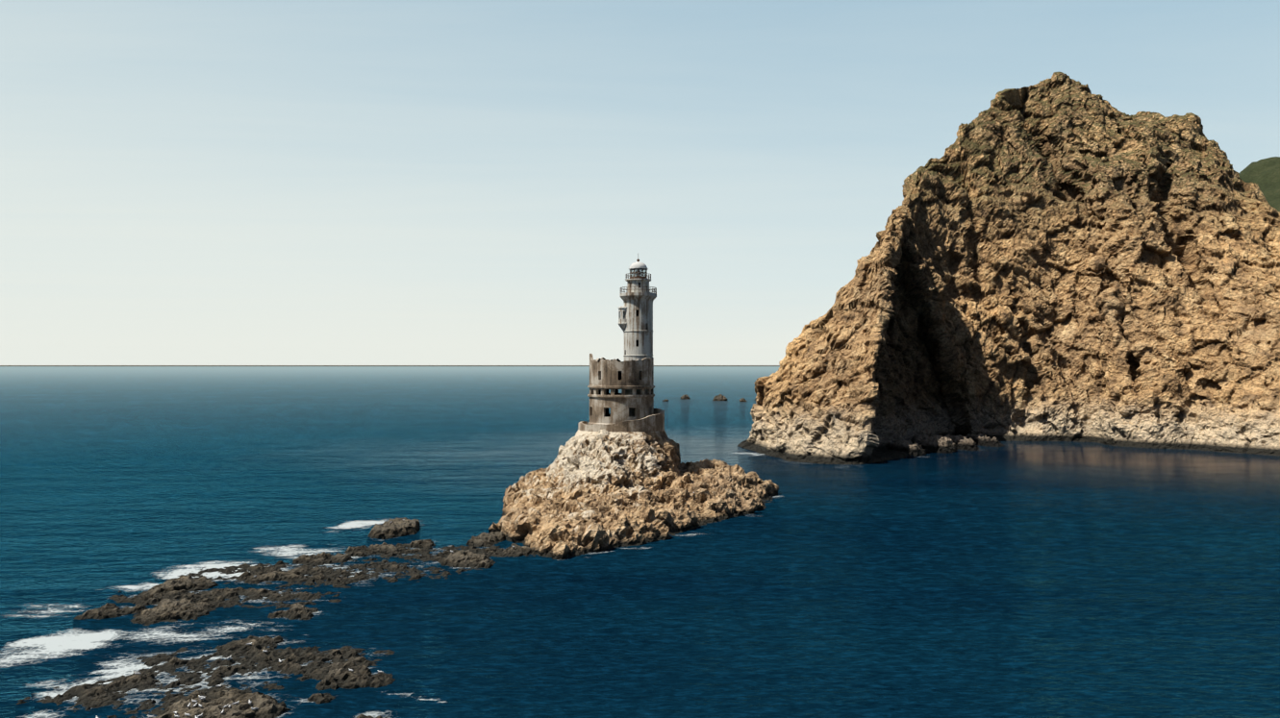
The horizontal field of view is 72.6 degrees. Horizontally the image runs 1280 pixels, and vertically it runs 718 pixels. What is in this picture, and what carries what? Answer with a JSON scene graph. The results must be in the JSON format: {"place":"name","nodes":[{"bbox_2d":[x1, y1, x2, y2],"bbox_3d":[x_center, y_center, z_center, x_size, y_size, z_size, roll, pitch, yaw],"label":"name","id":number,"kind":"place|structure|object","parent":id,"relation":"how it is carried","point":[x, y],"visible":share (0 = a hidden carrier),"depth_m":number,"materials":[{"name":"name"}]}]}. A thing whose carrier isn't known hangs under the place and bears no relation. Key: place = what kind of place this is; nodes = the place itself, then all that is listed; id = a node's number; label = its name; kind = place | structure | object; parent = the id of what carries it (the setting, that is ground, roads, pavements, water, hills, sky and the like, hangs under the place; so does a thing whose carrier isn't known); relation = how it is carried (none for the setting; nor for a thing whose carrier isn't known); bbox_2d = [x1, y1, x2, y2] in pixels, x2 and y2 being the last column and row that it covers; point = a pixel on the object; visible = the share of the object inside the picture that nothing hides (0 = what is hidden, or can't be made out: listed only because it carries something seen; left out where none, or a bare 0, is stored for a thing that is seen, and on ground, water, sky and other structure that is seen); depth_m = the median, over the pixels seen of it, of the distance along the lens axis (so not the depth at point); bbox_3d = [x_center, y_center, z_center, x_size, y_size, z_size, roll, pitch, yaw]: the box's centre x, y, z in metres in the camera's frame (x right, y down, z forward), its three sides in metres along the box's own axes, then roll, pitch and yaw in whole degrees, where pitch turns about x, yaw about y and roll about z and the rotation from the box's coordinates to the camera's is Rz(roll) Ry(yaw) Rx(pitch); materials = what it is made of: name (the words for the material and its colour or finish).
{"place":"outdoors","nodes":[
{"label":"outdoors","id":0,"kind":"place"},
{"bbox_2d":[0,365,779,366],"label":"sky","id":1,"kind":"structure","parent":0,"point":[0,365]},
{"bbox_2d":[0,0,1279,365],"bbox_3d":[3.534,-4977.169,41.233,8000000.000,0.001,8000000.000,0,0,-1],"label":"sky","id":2,"kind":"structure","parent":0,"point":[356,181],"depth_m":20154.21,"materials":[{"name":"blue"}]},
{"bbox_2d":[0,366,1279,717],"bbox_3d":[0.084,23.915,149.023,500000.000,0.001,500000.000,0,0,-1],"label":"sea water","id":3,"kind":"structure","parent":0,"point":[1050,580],"depth_m":101.39,"materials":[{"name":"blue liquid"}]},
{"bbox_2d":[16,517,535,717],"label":"reef rocks","id":4,"kind":"object","parent":3,"relation":"on","point":[174,600],"visible":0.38,"depth_m":77.60,"materials":[{"name":"grey stone"}]},
{"bbox_2d":[0,451,926,717],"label":"sea foam patches","id":5,"kind":"object","parent":3,"relation":"on","point":[60,643],"visible":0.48,"depth_m":72.37,"materials":[{"name":"white liquid"}]},
{"bbox_2d":[488,429,778,559],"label":"rocky islet","id":6,"kind":"object","parent":3,"relation":"on","point":[568,502],"visible":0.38,"depth_m":131.32,"materials":[{"name":"beige stone"}]},
{"bbox_2d":[577,258,664,432],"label":"lighthouse","id":7,"kind":"object","parent":6,"relation":"on","point":[631,377],"visible":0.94,"depth_m":153.85,"materials":[{"name":"concrete"}]},
{"bbox_2d":[680,394,689,400],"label":"sea rock","id":8,"kind":"object","parent":3,"relation":"on","point":[685,397],"visible":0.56,"depth_m":597.05,"materials":[{"name":"stone"}]},
{"bbox_2d":[712,394,727,401],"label":"sea rock","id":9,"kind":"object","parent":3,"relation":"on","point":[719,397],"visible":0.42,"depth_m":569.29,"materials":[{"name":"stone"}]},
{"bbox_2d":[885,432,1004,456],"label":"boulders","id":10,"kind":"object","parent":3,"relation":"on","point":[917,445],"visible":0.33,"depth_m":232.08,"materials":[{"name":"grey stone"}]},
{"bbox_2d":[737,72,1279,464],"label":"headland cliff","id":11,"kind":"structure","parent":0,"point":[1060,257],"depth_m":268.51,"materials":[{"name":"brown stone"}]},
{"bbox_2d":[1238,156,1279,211],"bbox_3d":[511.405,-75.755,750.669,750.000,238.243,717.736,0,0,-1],"label":"hill","id":12,"kind":"structure","parent":0,"point":[1264,174],"depth_m":629.67,"materials":[{"name":"green plant"}]}
]}

